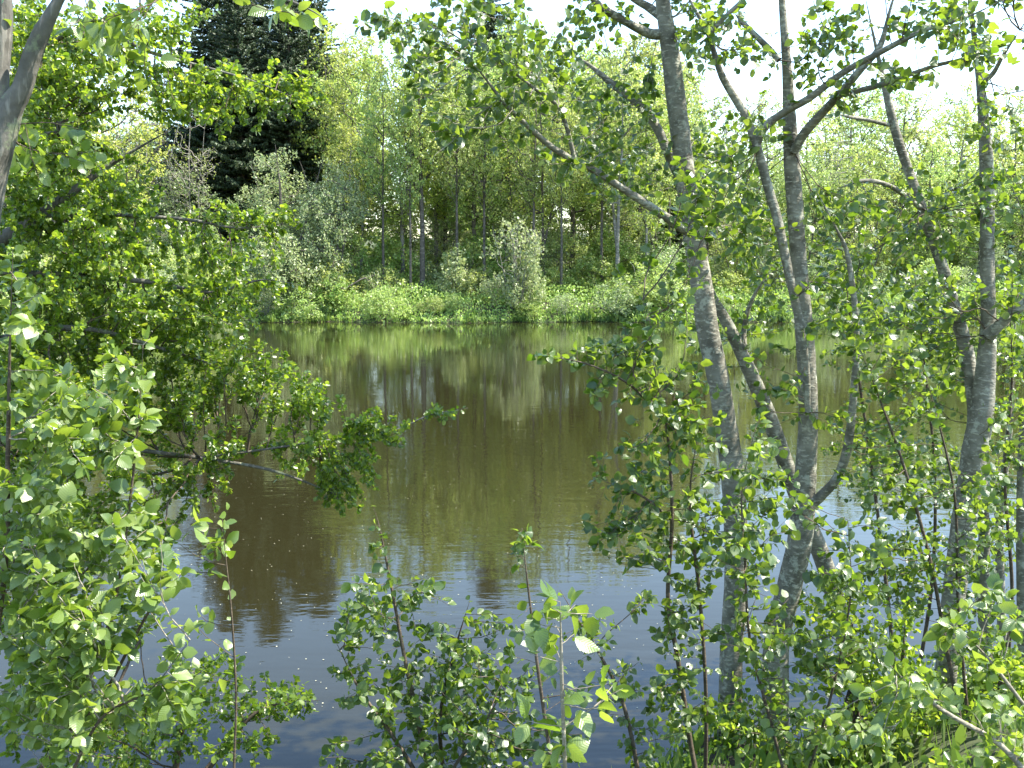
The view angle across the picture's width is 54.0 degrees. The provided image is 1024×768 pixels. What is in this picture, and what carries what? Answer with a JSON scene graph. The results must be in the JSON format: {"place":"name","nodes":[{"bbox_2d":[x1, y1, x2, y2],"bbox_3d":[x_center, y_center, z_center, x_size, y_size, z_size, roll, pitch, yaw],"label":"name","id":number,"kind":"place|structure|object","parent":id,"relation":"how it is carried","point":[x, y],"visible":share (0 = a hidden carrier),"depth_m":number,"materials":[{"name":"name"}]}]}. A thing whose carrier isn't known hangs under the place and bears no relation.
{"place":"outdoors","nodes":[
{"label":"outdoors","id":0,"kind":"place"},
{"bbox_2d":[0,321,1023,767],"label":"water","id":1,"kind":"structure","parent":0,"point":[522,435],"depth_m":12.08,"materials":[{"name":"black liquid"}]},
{"bbox_2d":[2,228,1023,767],"bbox_3d":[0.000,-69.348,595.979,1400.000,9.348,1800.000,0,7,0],"label":"ground","id":2,"kind":"structure","parent":0,"point":[968,742],"depth_m":54.79,"materials":[{"name":"plant"}]},
{"bbox_2d":[0,245,205,767],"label":"hazel shrub","id":3,"kind":"object","parent":2,"relation":"on","point":[55,623],"visible":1,"depth_m":2.93,"materials":[{"name":"green plant"}]},
{"bbox_2d":[63,56,174,264],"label":"deciduous tree","id":4,"kind":"object","parent":2,"relation":"on","point":[132,115],"visible":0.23,"depth_m":58.45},
{"bbox_2d":[105,65,183,260],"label":"bare tree","id":5,"kind":"object","parent":2,"relation":"on","point":[136,145],"visible":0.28,"depth_m":66.52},
{"bbox_2d":[0,0,329,222],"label":"tree","id":6,"kind":"object","parent":2,"relation":"on","point":[15,96],"visible":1,"depth_m":3.28,"materials":[{"name":"green plant"}]},
{"bbox_2d":[136,48,200,249],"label":"bare tree","id":7,"kind":"object","parent":2,"relation":"on","point":[166,146],"visible":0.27,"depth_m":70.27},
{"bbox_2d":[52,647,318,767],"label":"waterside bush","id":8,"kind":"object","parent":2,"relation":"on","point":[293,704],"visible":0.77,"depth_m":5.09,"materials":[{"name":"green plant"}]},
{"bbox_2d":[151,169,222,262],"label":"young tree","id":9,"kind":"object","parent":2,"relation":"on","point":[175,213],"visible":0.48,"depth_m":65.31,"materials":[{"name":"green plant"}]},
{"bbox_2d":[162,71,218,245],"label":"bare tree","id":10,"kind":"object","parent":2,"relation":"on","point":[189,173],"visible":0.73,"depth_m":64.62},
{"bbox_2d":[142,0,276,244],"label":"spruce tree","id":11,"kind":"object","parent":2,"relation":"on","point":[199,132],"visible":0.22,"depth_m":70.43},
{"bbox_2d":[170,502,248,767],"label":"alder sapling","id":12,"kind":"object","parent":2,"relation":"on","point":[217,541],"visible":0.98,"depth_m":3.52,"materials":[{"name":"green plant"}]},
{"bbox_2d":[0,0,465,767],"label":"hawthorn tree","id":13,"kind":"object","parent":2,"relation":"on","point":[64,206],"visible":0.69,"depth_m":5.73,"materials":[{"name":"green plant"}]},
{"bbox_2d":[178,0,300,274],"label":"spruce tree","id":14,"kind":"object","parent":2,"relation":"on","point":[239,164],"visible":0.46,"depth_m":68.28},
{"bbox_2d":[178,0,301,192],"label":"spruce tree","id":15,"kind":"object","parent":2,"relation":"on","point":[259,22],"visible":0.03,"depth_m":76.24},
{"bbox_2d":[221,184,278,270],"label":"young tree","id":16,"kind":"object","parent":2,"relation":"on","point":[246,207],"visible":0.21,"depth_m":66.45,"materials":[{"name":"green plant"}]},
{"bbox_2d":[241,252,323,307],"bbox_3d":[-12.718,-5.891,58.426,5.566,3.616,5.347,2,7,15],"label":"bank shrub","id":17,"kind":"object","parent":2,"relation":"on","point":[254,275],"visible":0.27,"depth_m":57.01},
{"bbox_2d":[239,145,336,297],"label":"willow tree","id":18,"kind":"object","parent":2,"relation":"on","point":[284,240],"visible":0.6,"depth_m":57.18,"materials":[{"name":"green plant"}]},
{"bbox_2d":[231,0,346,260],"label":"spruce tree","id":19,"kind":"object","parent":2,"relation":"on","point":[297,46],"visible":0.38,"depth_m":69.27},
{"bbox_2d":[274,284,331,320],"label":"bank shrub","id":20,"kind":"object","parent":2,"relation":"on","point":[298,309],"visible":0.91,"depth_m":55.15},
{"bbox_2d":[254,0,387,239],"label":"spruce tree","id":21,"kind":"object","parent":2,"relation":"on","point":[316,5],"visible":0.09,"depth_m":72.74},
{"bbox_2d":[289,64,366,211],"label":"deciduous tree","id":22,"kind":"object","parent":2,"relation":"on","point":[332,130],"visible":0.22,"depth_m":69.20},
{"bbox_2d":[290,252,373,305],"bbox_3d":[-10.172,-5.919,58.855,5.672,3.587,5.905,-3,7,-28],"label":"bank shrub","id":23,"kind":"object","parent":2,"relation":"on","point":[324,271],"visible":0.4,"depth_m":57.34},
{"bbox_2d":[307,270,356,311],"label":"bank shrub","id":24,"kind":"object","parent":2,"relation":"on","point":[334,291],"visible":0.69,"depth_m":56.22,"materials":[{"name":"green plant"}]},
{"bbox_2d":[291,157,391,294],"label":"willow tree","id":25,"kind":"object","parent":2,"relation":"on","point":[349,218],"visible":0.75,"depth_m":57.24,"materials":[{"name":"green plant"}]},
{"bbox_2d":[290,17,404,270],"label":"deciduous tree","id":26,"kind":"object","parent":2,"relation":"on","point":[323,56],"visible":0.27,"depth_m":68.99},
{"bbox_2d":[328,228,372,295],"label":"young tree","id":27,"kind":"object","parent":2,"relation":"on","point":[362,253],"visible":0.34,"depth_m":59.91,"materials":[{"name":"green plant"}]},
{"bbox_2d":[322,119,379,289],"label":"deciduous tree","id":28,"kind":"object","parent":2,"relation":"on","point":[347,150],"visible":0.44,"depth_m":60.78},
{"bbox_2d":[315,31,398,291],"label":"deciduous tree","id":29,"kind":"object","parent":2,"relation":"on","point":[333,105],"visible":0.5,"depth_m":64.62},
{"bbox_2d":[355,59,396,282],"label":"deciduous tree","id":30,"kind":"object","parent":2,"relation":"on","point":[382,170],"visible":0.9,"depth_m":58.72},
{"bbox_2d":[357,263,412,302],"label":"bank shrub","id":31,"kind":"object","parent":2,"relation":"on","point":[388,277],"visible":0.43,"depth_m":58.62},
{"bbox_2d":[359,284,415,317],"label":"bank shrub","id":32,"kind":"object","parent":2,"relation":"on","point":[370,303],"visible":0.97,"depth_m":54.64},
{"bbox_2d":[357,236,425,295],"bbox_3d":[-7.465,-6.887,62.201,4.304,4.502,4.441,3,7,23],"label":"bank shrub","id":33,"kind":"object","parent":2,"relation":"on","point":[397,257],"visible":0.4,"depth_m":61.57,"materials":[{"name":"green plant"}]},
{"bbox_2d":[343,14,450,286],"bbox_3d":[-6.677,-13.910,62.621,7.409,17.772,6.072,5,8,38],"label":"deciduous tree","id":34,"kind":"object","parent":2,"relation":"on","point":[430,196],"visible":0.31,"depth_m":62.21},
{"bbox_2d":[367,70,435,285],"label":"deciduous tree","id":35,"kind":"object","parent":2,"relation":"on","point":[402,234],"visible":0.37,"depth_m":61.77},
{"bbox_2d":[386,84,424,301],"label":"deciduous tree","id":36,"kind":"object","parent":2,"relation":"on","point":[398,173],"visible":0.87,"depth_m":57.62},
{"bbox_2d":[379,11,461,300],"bbox_3d":[-5.152,-12.915,58.306,4.980,17.005,4.155,-3,7,-22],"label":"deciduous tree","id":37,"kind":"object","parent":2,"relation":"on","point":[429,156],"visible":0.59,"depth_m":57.76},
{"bbox_2d":[379,165,482,266],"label":"young tree","id":38,"kind":"object","parent":2,"relation":"on","point":[429,247],"visible":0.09,"depth_m":72.02,"materials":[{"name":"green plant"}]},
{"bbox_2d":[402,49,464,267],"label":"deciduous tree","id":39,"kind":"object","parent":2,"relation":"on","point":[435,210],"visible":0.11,"depth_m":65.87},
{"bbox_2d":[392,20,493,261],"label":"deciduous tree","id":40,"kind":"object","parent":2,"relation":"on","point":[443,194],"visible":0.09,"depth_m":66.55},
{"bbox_2d":[418,199,471,272],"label":"young tree","id":41,"kind":"object","parent":2,"relation":"on","point":[443,223],"visible":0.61,"depth_m":65.67,"materials":[{"name":"green plant"}]},
{"bbox_2d":[430,56,474,285],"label":"deciduous tree","id":42,"kind":"object","parent":2,"relation":"on","point":[460,163],"visible":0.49,"depth_m":58.46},
{"bbox_2d":[319,505,595,767],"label":"alder sapling","id":43,"kind":"object","parent":2,"relation":"on","point":[475,732],"visible":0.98,"depth_m":4.37,"materials":[{"name":"green plant"}]},
{"bbox_2d":[433,243,487,297],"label":"bank shrub","id":44,"kind":"object","parent":2,"relation":"on","point":[448,271],"visible":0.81,"depth_m":57.37,"materials":[{"name":"green plant"}]},
{"bbox_2d":[424,37,522,274],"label":"deciduous tree","id":45,"kind":"object","parent":2,"relation":"on","point":[461,209],"visible":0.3,"depth_m":62.43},
{"bbox_2d":[438,233,516,289],"bbox_3d":[-2.085,-7.310,62.618,5.250,4.454,5.087,-1,7,-12],"label":"bank shrub","id":46,"kind":"object","parent":2,"relation":"on","point":[496,267],"visible":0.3,"depth_m":61.61,"materials":[{"name":"green plant"}]},
{"bbox_2d":[449,264,510,302],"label":"bank shrub","id":47,"kind":"object","parent":2,"relation":"on","point":[473,275],"visible":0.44,"depth_m":57.37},
{"bbox_2d":[459,63,502,282],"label":"deciduous tree","id":48,"kind":"object","parent":2,"relation":"on","point":[481,151],"visible":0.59,"depth_m":59.47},
{"bbox_2d":[449,0,546,250],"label":"spruce tree","id":49,"kind":"object","parent":2,"relation":"on","point":[490,28],"visible":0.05,"depth_m":80.65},
{"bbox_2d":[467,181,544,272],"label":"young tree","id":50,"kind":"object","parent":2,"relation":"on","point":[514,195],"visible":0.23,"depth_m":64.50,"materials":[{"name":"green plant"}]},
{"bbox_2d":[460,3,561,268],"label":"deciduous tree","id":51,"kind":"object","parent":2,"relation":"on","point":[503,33],"visible":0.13,"depth_m":65.38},
{"bbox_2d":[2,241,1023,322],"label":"undergrowth","id":52,"kind":"object","parent":2,"relation":"on","point":[416,295],"visible":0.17,"depth_m":56.16,"materials":[{"name":"green plant"}]},
{"bbox_2d":[479,213,547,309],"bbox_3d":[0.196,-6.449,56.362,3.637,6.176,3.664,1,7,11],"label":"bank shrub","id":53,"kind":"object","parent":2,"relation":"on","point":[520,245],"visible":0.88,"depth_m":55.71,"materials":[{"name":"green plant"}]},
{"bbox_2d":[502,246,548,310],"bbox_3d":[0.818,-5.538,55.710,2.478,4.233,2.727,-3,7,-24],"label":"bank shrub","id":54,"kind":"object","parent":2,"relation":"on","point":[532,278],"visible":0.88,"depth_m":55.63,"materials":[{"name":"green plant"}]},
{"bbox_2d":[507,58,546,281],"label":"deciduous tree","id":55,"kind":"object","parent":2,"relation":"on","point":[526,155],"visible":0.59,"depth_m":58.72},
{"bbox_2d":[48,630,1023,767],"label":"bank herbs","id":56,"kind":"object","parent":2,"relation":"on","point":[924,759],"visible":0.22,"depth_m":5.65,"materials":[{"name":"green plant"}]},
{"bbox_2d":[494,23,597,278],"bbox_3d":[2.200,-13.373,60.399,6.535,16.675,7.974,-3,7,-25],"label":"deciduous tree","id":57,"kind":"object","parent":2,"relation":"on","point":[541,202],"visible":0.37,"depth_m":60.40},
{"bbox_2d":[503,523,592,763],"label":"alder sapling","id":58,"kind":"object","parent":2,"relation":"on","point":[516,633],"visible":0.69,"depth_m":3.62,"materials":[{"name":"green plant"}]},
{"bbox_2d":[541,68,581,293],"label":"deciduous tree","id":59,"kind":"object","parent":2,"relation":"on","point":[574,176],"visible":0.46,"depth_m":57.61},
{"bbox_2d":[535,224,588,292],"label":"young tree","id":60,"kind":"object","parent":2,"relation":"on","point":[566,243],"visible":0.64,"depth_m":60.94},
{"bbox_2d":[352,0,788,743],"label":"alder tree","id":61,"kind":"object","parent":2,"relation":"on","point":[456,136],"visible":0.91,"depth_m":5.63,"materials":[{"name":"green plant"}]},
{"bbox_2d":[514,580,634,767],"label":"hazel shrub","id":62,"kind":"object","parent":2,"relation":"on","point":[574,748],"visible":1,"depth_m":2.34,"materials":[{"name":"green plant"}]},
{"bbox_2d":[517,32,632,276],"bbox_3d":[3.706,-14.077,63.803,7.410,16.473,7.457,0,7,-2],"label":"deciduous tree","id":63,"kind":"object","parent":2,"relation":"on","point":[592,212],"visible":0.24,"depth_m":63.47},
{"bbox_2d":[563,252,617,297],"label":"bank shrub","id":64,"kind":"object","parent":2,"relation":"on","point":[594,270],"visible":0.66,"depth_m":59.75,"materials":[{"name":"green plant"}]},
{"bbox_2d":[564,175,641,265],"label":"young tree","id":65,"kind":"object","parent":2,"relation":"on","point":[579,231],"visible":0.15,"depth_m":67.24,"materials":[{"name":"green plant"}]},
{"bbox_2d":[570,228,637,285],"bbox_3d":[5.624,-7.705,63.420,4.572,4.600,4.431,-6,9,-43],"label":"bank shrub","id":66,"kind":"object","parent":2,"relation":"on","point":[588,247],"visible":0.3,"depth_m":62.54,"materials":[{"name":"green plant"}]},
{"bbox_2d":[582,60,629,281],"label":"deciduous tree","id":67,"kind":"object","parent":2,"relation":"on","point":[615,121],"visible":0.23,"depth_m":59.83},
{"bbox_2d":[196,306,1023,324],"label":"bank grass","id":68,"kind":"structure","parent":2,"relation":"on","point":[327,317],"depth_m":55.20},
{"bbox_2d":[589,224,638,281],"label":"young tree","id":69,"kind":"object","parent":2,"relation":"on","point":[624,247],"visible":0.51,"depth_m":61.79,"materials":[{"name":"green plant"}]},
{"bbox_2d":[593,277,637,316],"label":"bank shrub","id":70,"kind":"object","parent":2,"relation":"on","point":[624,311],"visible":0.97,"depth_m":55.27,"materials":[{"name":"green plant"}]},
{"bbox_2d":[573,36,667,293],"bbox_3d":[6.363,-12.393,59.160,5.642,15.529,5.219,0,7,-2],"label":"deciduous tree","id":71,"kind":"object","parent":2,"relation":"on","point":[616,226],"visible":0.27,"depth_m":58.45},
{"bbox_2d":[557,589,691,767],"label":"alder sapling","id":72,"kind":"object","parent":2,"relation":"on","point":[629,741],"visible":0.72,"depth_m":4.38,"materials":[{"name":"green plant"}]},
{"bbox_2d":[587,183,667,268],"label":"young tree","id":73,"kind":"object","parent":2,"relation":"on","point":[638,244],"visible":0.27,"depth_m":63.91,"materials":[{"name":"green plant"}]},
{"bbox_2d":[623,69,672,283],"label":"deciduous tree","id":74,"kind":"object","parent":2,"relation":"on","point":[646,211],"visible":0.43,"depth_m":58.80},
{"bbox_2d":[606,257,690,304],"bbox_3d":[7.674,-5.718,57.480,5.160,3.217,5.372,2,7,18],"label":"bank shrub","id":75,"kind":"object","parent":2,"relation":"on","point":[655,277],"visible":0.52,"depth_m":56.71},
{"bbox_2d":[589,22,709,265],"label":"deciduous tree","id":76,"kind":"object","parent":2,"relation":"on","point":[645,55],"visible":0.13,"depth_m":67.05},
{"bbox_2d":[526,156,786,767],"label":"alder sapling","id":77,"kind":"object","parent":2,"relation":"on","point":[685,432],"visible":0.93,"depth_m":4.71,"materials":[{"name":"green plant"}]},
{"bbox_2d":[612,61,721,280],"bbox_3d":[8.629,-12.933,63.247,8.682,14.664,6.752,3,7,24],"label":"deciduous tree","id":78,"kind":"object","parent":2,"relation":"on","point":[693,109],"visible":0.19,"depth_m":61.97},
{"bbox_2d":[644,59,738,188],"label":"deciduous tree","id":79,"kind":"object","parent":2,"relation":"on","point":[717,101],"visible":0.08,"depth_m":78.48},
{"bbox_2d":[711,266,752,299],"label":"bank shrub","id":80,"kind":"object","parent":2,"relation":"on","point":[734,277],"visible":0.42,"depth_m":57.94,"materials":[{"name":"green plant"}]},
{"bbox_2d":[707,176,767,286],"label":"deciduous tree","id":81,"kind":"object","parent":2,"relation":"on","point":[727,258],"visible":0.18,"depth_m":59.33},
{"bbox_2d":[722,87,798,208],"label":"deciduous tree","id":82,"kind":"object","parent":2,"relation":"on","point":[776,126],"visible":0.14,"depth_m":90.16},
{"bbox_2d":[672,262,864,690],"bbox_3d":[1.773,0.763,6.884,1.836,3.506,0.713,-4,8,-31],"label":"alder tree","id":83,"kind":"object","parent":2,"relation":"on","point":[737,341],"visible":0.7,"depth_m":6.56,"materials":[{"name":"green plant"}]},
{"bbox_2d":[733,127,803,279],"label":"deciduous tree","id":84,"kind":"object","parent":2,"relation":"on","point":[774,169],"visible":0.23,"depth_m":62.94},
{"bbox_2d":[752,149,847,275],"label":"deciduous tree","id":85,"kind":"object","parent":2,"relation":"on","point":[805,190],"visible":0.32,"depth_m":59.71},
{"bbox_2d":[699,411,903,767],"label":"alder sapling","id":86,"kind":"object","parent":2,"relation":"on","point":[840,622],"visible":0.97,"depth_m":4.33,"materials":[{"name":"green plant"}]},
{"bbox_2d":[761,105,850,242],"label":"deciduous tree","id":87,"kind":"object","parent":2,"relation":"on","point":[820,146],"visible":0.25,"depth_m":68.19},
{"bbox_2d":[611,648,1023,767],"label":"grass","id":88,"kind":"structure","parent":2,"relation":"on","point":[768,758],"depth_m":5.59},
{"bbox_2d":[786,167,875,285],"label":"young tree","id":89,"kind":"object","parent":2,"relation":"on","point":[831,188],"visible":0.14,"depth_m":64.79,"materials":[{"name":"green plant"}]},
{"bbox_2d":[801,89,865,179],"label":"deciduous tree","id":90,"kind":"object","parent":2,"relation":"on","point":[831,110],"visible":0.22,"depth_m":91.83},
{"bbox_2d":[809,126,875,264],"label":"deciduous tree","id":91,"kind":"object","parent":2,"relation":"on","point":[837,143],"visible":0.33,"depth_m":64.82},
{"bbox_2d":[674,0,1023,758],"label":"alder tree","id":92,"kind":"object","parent":2,"relation":"on","point":[798,552],"visible":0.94,"depth_m":5.47,"materials":[{"name":"green plant"}]},
{"bbox_2d":[804,77,899,243],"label":"deciduous tree","id":93,"kind":"object","parent":2,"relation":"on","point":[868,125],"visible":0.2,"depth_m":75.73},
{"bbox_2d":[812,146,892,265],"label":"young tree","id":94,"kind":"object","parent":2,"relation":"on","point":[854,151],"visible":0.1,"depth_m":74.37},
{"bbox_2d":[687,566,1023,767],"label":"waterside bush","id":95,"kind":"object","parent":2,"relation":"on","point":[727,722],"visible":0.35,"depth_m":5.93,"materials":[{"name":"green plant"}]},
{"bbox_2d":[730,207,1023,671],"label":"alder sapling","id":96,"kind":"object","parent":2,"relation":"on","point":[1011,375],"visible":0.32,"depth_m":7.21,"materials":[{"name":"green plant"}]},
{"bbox_2d":[829,142,929,291],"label":"deciduous tree","id":97,"kind":"object","parent":2,"relation":"on","point":[870,176],"visible":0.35,"depth_m":60.83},
{"bbox_2d":[840,76,951,206],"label":"deciduous tree","id":98,"kind":"object","parent":2,"relation":"on","point":[879,90],"visible":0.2,"depth_m":90.47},
{"bbox_2d":[857,89,956,265],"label":"deciduous tree","id":99,"kind":"object","parent":2,"relation":"on","point":[928,139],"visible":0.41,"depth_m":65.24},
{"bbox_2d":[813,0,1023,700],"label":"alder tree","id":100,"kind":"object","parent":2,"relation":"on","point":[978,376],"visible":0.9,"depth_m":6.18,"materials":[{"name":"green plant"}]},
{"bbox_2d":[819,573,1023,767],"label":"hazel shrub","id":101,"kind":"object","parent":2,"relation":"on","point":[887,715],"visible":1,"depth_m":3.36,"materials":[{"name":"green plant"}]},
{"bbox_2d":[820,286,1023,741],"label":"alder sapling","id":102,"kind":"object","parent":2,"relation":"on","point":[988,500],"visible":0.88,"depth_m":5.30,"materials":[{"name":"green plant"}]},
{"bbox_2d":[893,141,968,277],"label":"deciduous tree","id":103,"kind":"object","parent":2,"relation":"on","point":[938,172],"visible":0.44,"depth_m":61.46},
{"bbox_2d":[883,78,1004,222],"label":"deciduous tree","id":104,"kind":"object","parent":2,"relation":"on","point":[966,89],"visible":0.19,"depth_m":75.58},
{"bbox_2d":[920,105,978,241],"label":"deciduous tree","id":105,"kind":"object","parent":2,"relation":"on","point":[962,130],"visible":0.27,"depth_m":68.82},
{"bbox_2d":[910,265,1006,660],"bbox_3d":[3.227,0.687,7.323,0.721,3.301,1.151,3,7,22],"label":"alder tree","id":106,"kind":"object","parent":2,"relation":"on","point":[986,556],"visible":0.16,"depth_m":7.25,"materials":[{"name":"green plant"}]},
{"bbox_2d":[948,156,1022,282],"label":"deciduous tree","id":107,"kind":"object","parent":2,"relation":"on","point":[965,243],"visible":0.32,"depth_m":61.03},
{"bbox_2d":[954,165,1023,283],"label":"young tree","id":108,"kind":"object","parent":2,"relation":"on","point":[996,236],"visible":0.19,"depth_m":64.47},
{"bbox_2d":[972,114,1023,262],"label":"deciduous tree","id":109,"kind":"object","parent":2,"relation":"on","point":[1014,154],"visible":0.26,"depth_m":64.78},
{"bbox_2d":[977,323,1023,641],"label":"alder tree","id":110,"kind":"object","parent":2,"relation":"on","point":[1001,568],"visible":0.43,"depth_m":7.47,"materials":[{"name":"green plant"}]},
{"bbox_2d":[998,396,1023,658],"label":"alder tree","id":111,"kind":"object","parent":2,"relation":"on","point":[1018,467],"visible":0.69,"depth_m":6.93,"materials":[{"name":"green plant"}]},
{"bbox_2d":[10,0,1023,237],"label":"sky","id":112,"kind":"structure","parent":0,"point":[762,15],"materials":[{"name":"white"}]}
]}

